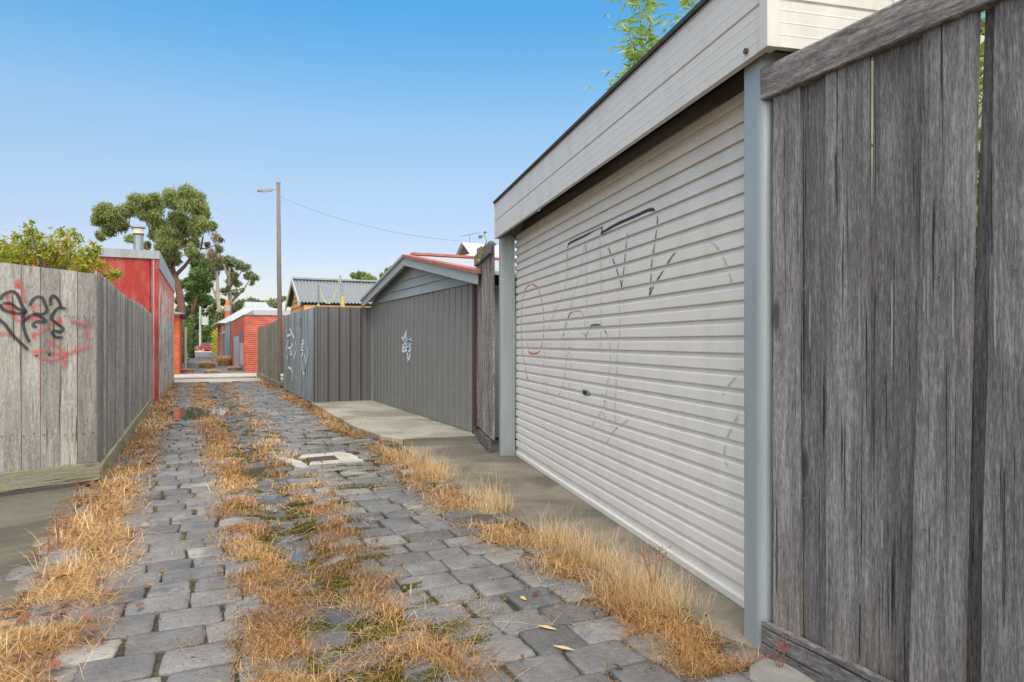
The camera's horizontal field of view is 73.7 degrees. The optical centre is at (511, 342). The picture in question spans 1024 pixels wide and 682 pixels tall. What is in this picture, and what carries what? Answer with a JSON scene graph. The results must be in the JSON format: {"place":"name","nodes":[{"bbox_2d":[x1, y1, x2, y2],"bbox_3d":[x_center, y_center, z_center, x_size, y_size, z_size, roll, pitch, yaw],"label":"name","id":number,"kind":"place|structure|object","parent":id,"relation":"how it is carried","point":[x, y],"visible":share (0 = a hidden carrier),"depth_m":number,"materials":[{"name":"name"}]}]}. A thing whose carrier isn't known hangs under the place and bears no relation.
{"place":"outdoors","nodes":[
{"label":"outdoors","id":0,"kind":"place"},
{"bbox_2d":[0,485,87,619],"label":"concrete slab","id":1,"kind":"structure","parent":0,"point":[19,510],"depth_m":4.72,"materials":[{"name":"grey concrete"}]},
{"bbox_2d":[71,479,80,500],"bbox_3d":[-3.419,1.165,5.346,0.064,0.172,0.068,0,0,24],"label":"weed","id":2,"kind":"object","parent":1,"relation":"on","point":[77,489],"visible":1,"depth_m":5.36,"materials":[{"name":"brown plant"}]},
{"bbox_2d":[187,352,213,353],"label":"road","id":3,"kind":"structure","parent":0,"point":[203,353],"depth_m":98.53,"materials":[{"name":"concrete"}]},
{"bbox_2d":[198,343,212,350],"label":"parked car","id":4,"kind":"object","parent":3,"relation":"on","point":[204,347],"visible":0.5,"depth_m":117.00,"materials":[{"name":"red paint"}]},
{"bbox_2d":[182,354,233,368],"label":"alley road","id":5,"kind":"structure","parent":0,"point":[191,364],"depth_m":48.47,"materials":[{"name":"grey stone"}]},
{"bbox_2d":[197,360,217,366],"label":"grass tuft","id":6,"kind":"object","parent":5,"relation":"on","point":[207,364],"visible":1,"depth_m":34.28,"materials":[{"name":"brown plant"}]},
{"bbox_2d":[210,355,231,364],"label":"grass tuft","id":7,"kind":"object","parent":5,"relation":"on","point":[226,360],"visible":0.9,"depth_m":38.28,"materials":[{"name":"brown plant"}]},
{"bbox_2d":[180,368,247,373],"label":"bluestone paving","id":8,"kind":"structure","parent":0,"point":[201,370],"depth_m":29.21,"materials":[{"name":"grey stone"}]},
{"bbox_2d":[181,368,194,371],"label":"grass tuft","id":9,"kind":"object","parent":8,"relation":"on","point":[187,370],"visible":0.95,"depth_m":28.63,"materials":[{"name":"brown plant"}]},
{"bbox_2d":[204,369,221,372],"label":"grass tuft","id":10,"kind":"object","parent":8,"relation":"on","point":[211,371],"visible":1,"depth_m":27.89,"materials":[{"name":"brown plant"}]},
{"bbox_2d":[227,366,240,369],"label":"grass tuft","id":11,"kind":"object","parent":8,"relation":"on","point":[234,368],"visible":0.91,"depth_m":30.33,"materials":[{"name":"brown plant"}]},
{"bbox_2d":[174,373,282,382],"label":"concrete lane","id":12,"kind":"structure","parent":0,"point":[196,378],"depth_m":23.75,"materials":[{"name":"grey concrete"}]},
{"bbox_2d":[257,182,282,373],"bbox_3d":[-9.343,-2.457,26.411,0.968,7.517,0.199,0,0,-14],"label":"street lamp","id":13,"kind":"object","parent":12,"relation":"on","point":[279,296],"visible":0.88,"depth_m":26.43,"materials":[{"name":"metal"}]},
{"bbox_2d":[281,197,457,240],"bbox_3d":[-5.341,-4.471,24.400,8.397,2.326,0.012,0,0,30],"label":"power cable","id":14,"kind":"object","parent":13,"relation":"attached to","point":[368,226],"visible":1,"depth_m":24.15,"materials":[{"name":"metal"}]},
{"bbox_2d":[2,345,516,489],"bbox_3d":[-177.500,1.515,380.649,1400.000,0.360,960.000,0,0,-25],"label":"ground","id":15,"kind":"structure","parent":0,"point":[73,484],"depth_m":6.41,"materials":[{"name":"soil"}]},
{"bbox_2d":[0,219,124,285],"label":"shrub","id":16,"kind":"object","parent":15,"relation":"on","point":[10,253],"visible":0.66,"depth_m":8.19,"materials":[{"name":"green plant"}]},
{"bbox_2d":[89,181,225,362],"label":"gum tree","id":17,"kind":"object","parent":15,"relation":"on","point":[172,230],"visible":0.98,"depth_m":44.29,"materials":[{"name":"green plant"}]},
{"bbox_2d":[174,311,186,373],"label":"brick outhouse","id":18,"kind":"structure","parent":15,"relation":"on","point":[179,317],"depth_m":26.69,"materials":[{"name":"orange brick"}]},
{"bbox_2d":[184,327,186,367],"bbox_3d":[-18.461,0.300,38.721,0.135,2.100,11.990,0,0,-25],"label":"timber fence","id":19,"kind":"object","parent":15,"relation":"on","point":[185,349],"visible":0.87,"depth_m":33.40,"materials":[{"name":"grey wood"}]},
{"bbox_2d":[182,320,196,363],"bbox_3d":[-17.631,-0.036,37.028,1.056,2.588,6.517,0,0,-25],"label":"vine","id":20,"kind":"object","parent":19,"relation":"attached to","point":[188,325],"visible":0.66,"depth_m":36.27,"materials":[{"name":"green plant"}]},
{"bbox_2d":[174,259,213,357],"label":"leafy tree","id":21,"kind":"object","parent":15,"relation":"on","point":[198,290],"visible":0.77,"depth_m":61.27,"materials":[{"name":"green plant"}]},
{"bbox_2d":[199,306,208,350],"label":"power pole","id":22,"kind":"object","parent":15,"relation":"on","point":[203,320],"visible":0.94,"depth_m":129.81,"materials":[{"name":"concrete"}]},
{"bbox_2d":[195,318,217,345],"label":"leafy tree","id":23,"kind":"object","parent":15,"relation":"on","point":[206,330],"visible":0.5,"depth_m":135.72,"materials":[{"name":"green plant"}]},
{"bbox_2d":[188,243,225,322],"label":"gum tree","id":24,"kind":"object","parent":15,"relation":"on","point":[216,267],"visible":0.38,"depth_m":139.70,"materials":[{"name":"brown plant"}]},
{"bbox_2d":[188,293,225,346],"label":"leafy tree","id":25,"kind":"object","parent":15,"relation":"on","point":[210,311],"visible":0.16,"depth_m":169.07,"materials":[{"name":"green plant"}]},
{"bbox_2d":[209,328,217,355],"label":"hedge","id":26,"kind":"object","parent":15,"relation":"on","point":[214,343],"visible":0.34,"depth_m":78.59,"materials":[{"name":"yellow plant"}]},
{"bbox_2d":[221,332,224,357],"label":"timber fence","id":27,"kind":"object","parent":15,"relation":"on","point":[223,343],"visible":0.51,"depth_m":50.07,"materials":[{"name":"grey wood"}]},
{"bbox_2d":[225,321,230,358],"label":"corrugated shed","id":28,"kind":"structure","parent":15,"relation":"on","point":[228,339],"depth_m":41.78,"materials":[{"name":"metal"}]},
{"bbox_2d":[219,255,261,302],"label":"gum tree","id":29,"kind":"object","parent":15,"relation":"on","point":[230,263],"visible":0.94,"depth_m":148.37,"materials":[{"name":"green plant"}]},
{"bbox_2d":[214,296,266,320],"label":"leafy tree","id":30,"kind":"object","parent":15,"relation":"on","point":[238,304],"visible":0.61,"depth_m":119.55,"materials":[{"name":"green plant"}]},
{"bbox_2d":[211,300,276,357],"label":"brick house","id":31,"kind":"structure","parent":15,"relation":"on","point":[247,307],"depth_m":58.95,"materials":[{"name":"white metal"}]},
{"bbox_2d":[219,290,241,314],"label":"television antenna","id":32,"kind":"object","parent":31,"relation":"attached to","point":[231,299],"visible":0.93,"depth_m":62.02,"materials":[{"name":"metal"}]},
{"bbox_2d":[265,296,286,308],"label":"leafy tree","id":33,"kind":"object","parent":15,"relation":"on","point":[271,303],"visible":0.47,"depth_m":110.05,"materials":[{"name":"green plant"}]},
{"bbox_2d":[317,275,344,306],"bbox_3d":[-4.144,-0.159,15.683,0.635,2.819,0.319,0,0,-25],"label":"trampoline frame","id":34,"kind":"object","parent":15,"relation":"on","point":[342,300],"visible":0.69,"depth_m":15.69,"materials":[{"name":"metal"}]},
{"bbox_2d":[285,277,377,313],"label":"timber shed","id":35,"kind":"structure","parent":15,"relation":"on","point":[302,293],"depth_m":19.71,"materials":[{"name":"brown wood"}]},
{"bbox_2d":[349,269,377,279],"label":"leafy tree","id":36,"kind":"object","parent":15,"relation":"on","point":[359,275],"visible":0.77,"depth_m":74.47,"materials":[{"name":"green plant"}]},
{"bbox_2d":[378,266,390,277],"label":"leafy tree","id":37,"kind":"object","parent":15,"relation":"on","point":[381,273],"visible":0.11,"depth_m":58.38,"materials":[{"name":"green plant"}]},
{"bbox_2d":[403,435,498,445],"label":"concrete ramp","id":38,"kind":"structure","parent":15,"relation":"on","point":[466,440],"depth_m":8.46,"materials":[{"name":"grey concrete"}]},
{"bbox_2d":[456,242,516,257],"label":"house","id":39,"kind":"structure","parent":15,"relation":"on","point":[465,248],"depth_m":22.50,"materials":[{"name":"white metal"}]},
{"bbox_2d":[581,0,698,89],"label":"bamboo","id":40,"kind":"object","parent":15,"relation":"on","point":[635,57],"visible":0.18,"depth_m":9.37,"materials":[{"name":"green plant"}]},
{"bbox_2d":[493,0,984,647],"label":"garage","id":41,"kind":"structure","parent":15,"relation":"on","point":[643,322],"depth_m":3.87,"materials":[{"name":"grey metal"}]},
{"bbox_2d":[515,91,743,607],"bbox_3d":[0.596,0.029,5.205,0.030,2.418,4.780,0,0,-13],"label":"roller door","id":42,"kind":"structure","parent":41,"relation":"in","point":[629,306],"depth_m":4.15,"materials":[{"name":"white metal"}]},
{"bbox_2d":[230,310,290,372],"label":"brick garage","id":43,"kind":"structure","parent":0,"point":[244,342],"depth_m":29.39,"materials":[{"name":"red brick"}]},
{"bbox_2d":[0,381,766,681],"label":"bluestone paving","id":44,"kind":"structure","parent":0,"point":[587,659],"depth_m":3.50,"materials":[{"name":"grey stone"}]},
{"bbox_2d":[42,528,52,556],"bbox_3d":[-2.704,1.169,3.981,0.050,0.162,0.065,0,0,-25],"label":"weed","id":45,"kind":"object","parent":44,"relation":"on","point":[48,538],"visible":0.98,"depth_m":3.98,"materials":[{"name":"brown plant"}]},
{"bbox_2d":[47,499,75,545],"bbox_3d":[-2.748,1.108,4.179,0.066,0.287,0.150,0,0,36],"label":"weed","id":46,"kind":"object","parent":44,"relation":"on","point":[64,509],"visible":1,"depth_m":4.17,"materials":[{"name":"brown plant"}]},
{"bbox_2d":[0,262,153,491],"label":"timber fence","id":47,"kind":"object","parent":44,"relation":"on","point":[75,371],"visible":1,"depth_m":5.89,"materials":[{"name":"grey wood"}]},
{"bbox_2d":[1,225,174,402],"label":"shed","id":48,"kind":"structure","parent":44,"relation":"on","point":[147,281],"depth_m":14.08,"materials":[{"name":"red metal"}]},
{"bbox_2d":[0,381,181,681],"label":"dry grass","id":49,"kind":"structure","parent":44,"relation":"on","point":[76,585],"depth_m":3.75,"materials":[{"name":"plant"}]},
{"bbox_2d":[162,405,231,419],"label":"puddle","id":50,"kind":"object","parent":44,"relation":"on","point":[180,414],"visible":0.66,"depth_m":12.39,"materials":[{"name":"grey liquid"}]},
{"bbox_2d":[203,381,239,383],"bbox_3d":[-9.082,1.265,21.275,1.120,0.090,0.440,0,0,-25],"label":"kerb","id":51,"kind":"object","parent":44,"relation":"in","point":[213,382],"visible":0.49,"depth_m":21.25,"materials":[{"name":"concrete"}]},
{"bbox_2d":[185,382,341,681],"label":"dry grass","id":52,"kind":"structure","parent":44,"relation":"on","point":[272,641],"depth_m":3.68,"materials":[{"name":"plant"}]},
{"bbox_2d":[257,318,280,387],"bbox_3d":[-7.675,0.317,21.498,0.140,1.967,7.055,0,0,-25],"label":"timber fence","id":53,"kind":"object","parent":44,"relation":"on","point":[269,351],"visible":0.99,"depth_m":20.62,"materials":[{"name":"grey wood"}]},
{"bbox_2d":[278,457,308,467],"bbox_3d":[-2.256,1.269,7.088,0.150,0.062,0.692,0,0,-35],"label":"concrete fragment","id":54,"kind":"object","parent":44,"relation":"on","point":[298,464],"visible":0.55,"depth_m":7.03,"materials":[{"name":"grey concrete"}]},
{"bbox_2d":[283,307,314,402],"bbox_3d":[-5.019,0.263,16.020,0.098,1.935,5.100,0,0,-25],"label":"metal fence","id":55,"kind":"object","parent":44,"relation":"on","point":[299,353],"visible":0.98,"depth_m":15.42,"materials":[{"name":"metal"}]},
{"bbox_2d":[242,449,371,681],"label":"paving stones","id":56,"kind":"object","parent":44,"relation":"on","point":[295,556],"visible":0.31,"depth_m":4.05,"materials":[{"name":"grey stone"}]},
{"bbox_2d":[298,452,363,465],"bbox_3d":[-1.966,1.275,7.342,0.597,0.070,0.689,0,0,-25],"label":"drain pit","id":57,"kind":"object","parent":44,"relation":"in","point":[343,457],"visible":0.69,"depth_m":7.32,"materials":[{"name":"concrete"}]},
{"bbox_2d":[216,382,511,681],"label":"dry grass","id":58,"kind":"structure","parent":44,"relation":"on","point":[368,582],"depth_m":3.60,"materials":[{"name":"plant"}]},
{"bbox_2d":[6,399,725,676],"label":"green grass","id":59,"kind":"structure","parent":44,"relation":"on","point":[332,556],"depth_m":4.04,"materials":[{"name":"green plant"}]},
{"bbox_2d":[0,387,749,681],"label":"dry grass","id":60,"kind":"structure","parent":44,"relation":"on","point":[370,675],"depth_m":3.52,"materials":[{"name":"plant"}]},
{"bbox_2d":[0,412,757,681],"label":"leaf litter","id":61,"kind":"object","parent":44,"relation":"on","point":[56,663],"visible":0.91,"depth_m":3.19,"materials":[{"name":"brown plant"}]},
{"bbox_2d":[202,442,580,681],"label":"straw strands","id":62,"kind":"object","parent":44,"relation":"on","point":[336,580],"visible":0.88,"depth_m":3.44,"materials":[{"name":"beige plant"}]},
{"bbox_2d":[140,388,752,681],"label":"moss","id":63,"kind":"object","parent":44,"relation":"on","point":[305,527],"visible":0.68,"depth_m":3.53,"materials":[{"name":"plant"}]},
{"bbox_2d":[250,377,769,680],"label":"dry grass","id":64,"kind":"structure","parent":44,"relation":"on","point":[695,656],"depth_m":3.35,"materials":[{"name":"plant"}]},
{"bbox_2d":[538,625,554,628],"bbox_3d":[0.152,1.233,2.962,0.090,0.007,0.018,0,0,26],"label":"bamboo sheath","id":65,"kind":"object","parent":44,"relation":"on","point":[546,626],"visible":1,"depth_m":2.96,"materials":[{"name":"beige plant"}]},
{"bbox_2d":[376,434,725,624],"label":"seed grass","id":66,"kind":"structure","parent":44,"relation":"on","point":[441,474],"depth_m":3.97,"materials":[{"name":"beige plant"}]},
{"bbox_2d":[553,645,573,649],"bbox_3d":[0.210,1.235,2.768,0.090,0.007,0.018,0,0,23],"label":"bamboo sheath","id":67,"kind":"object","parent":44,"relation":"on","point":[563,647],"visible":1,"depth_m":2.76,"materials":[{"name":"beige plant"}]},
{"bbox_2d":[749,658,814,681],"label":"concrete footing","id":68,"kind":"object","parent":44,"relation":"on","point":[765,670],"visible":0.97,"depth_m":2.54,"materials":[{"name":"grey concrete"}]},
{"bbox_2d":[773,636,789,667],"bbox_3d":[1.027,1.184,2.588,0.057,0.134,0.049,0,0,-25],"label":"weed","id":69,"kind":"object","parent":68,"relation":"on","point":[782,645],"visible":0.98,"depth_m":2.59,"materials":[{"name":"brown plant"}]},
{"bbox_2d":[760,0,1023,681],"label":"timber fence","id":70,"kind":"object","parent":44,"relation":"on","point":[898,469],"visible":1,"depth_m":2.25,"materials":[{"name":"grey wood"}]},
{"bbox_2d":[311,400,486,444],"bbox_3d":[-2.188,1.269,11.377,1.450,0.122,6.029,0,0,-25],"label":"concrete apron","id":71,"kind":"object","parent":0,"point":[385,421],"visible":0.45,"depth_m":10.41,"materials":[{"name":"grey concrete"}]},
{"bbox_2d":[315,306,370,402],"bbox_3d":[-3.461,0.258,14.000,1.160,1.985,0.115,0,0,-29],"label":"metal fence","id":72,"kind":"object","parent":71,"relation":"on","point":[342,353],"visible":0.87,"depth_m":13.99,"materials":[{"name":"grey metal"}]},
{"bbox_2d":[360,252,516,436],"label":"garage","id":73,"kind":"structure","parent":71,"relation":"on","point":[424,334],"depth_m":10.77,"materials":[{"name":"grey metal"}]},
{"bbox_2d":[373,284,471,431],"bbox_3d":[-1.680,0.210,11.619,0.048,1.980,5.640,0,0,-25],"label":"garage door","id":74,"kind":"structure","parent":73,"relation":"in","point":[422,344],"depth_m":10.86,"materials":[{"name":"grey metal"}]},
{"bbox_2d":[0,0,984,315],"label":"sky","id":75,"kind":"structure","parent":0,"point":[411,117],"materials":[{"name":"blue"}]},
{"bbox_2d":[401,444,760,651],"bbox_3d":[0.434,1.285,5.488,1.526,0.090,6.200,0,0,-19],"label":"concrete apron","id":76,"kind":"object","parent":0,"point":[542,491],"visible":0.25,"depth_m":4.80,"materials":[{"name":"grey concrete"}]},
{"bbox_2d":[474,241,494,452],"bbox_3d":[-0.349,0.011,8.297,0.062,2.479,1.421,0,0,-10],"label":"timber fence","id":77,"kind":"object","parent":76,"relation":"on","point":[486,353],"visible":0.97,"depth_m":8.10,"materials":[{"name":"grey wood"}]},
{"bbox_2d":[477,231,496,276],"bbox_3d":[-0.357,-1.037,8.083,0.214,0.521,0.408,0,0,-25],"label":"vine","id":78,"kind":"object","parent":77,"relation":"attached to","point":[481,248],"visible":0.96,"depth_m":7.95,"materials":[{"name":"green plant"}]},
{"bbox_2d":[638,545,670,591],"bbox_3d":[0.710,1.128,3.383,0.185,0.246,0.166,0,0,29],"label":"weed","id":79,"kind":"object","parent":76,"relation":"on","point":[655,563],"visible":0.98,"depth_m":3.37,"materials":[{"name":"brown plant"}]},
{"bbox_2d":[871,11,984,315],"bbox_3d":[2.437,-0.299,2.503,2.011,3.099,1.888,0,0,-25],"label":"bamboo","id":80,"kind":"object","parent":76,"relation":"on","point":[981,73],"depth_m":2.50,"materials":[{"name":"green plant"}]}
]}

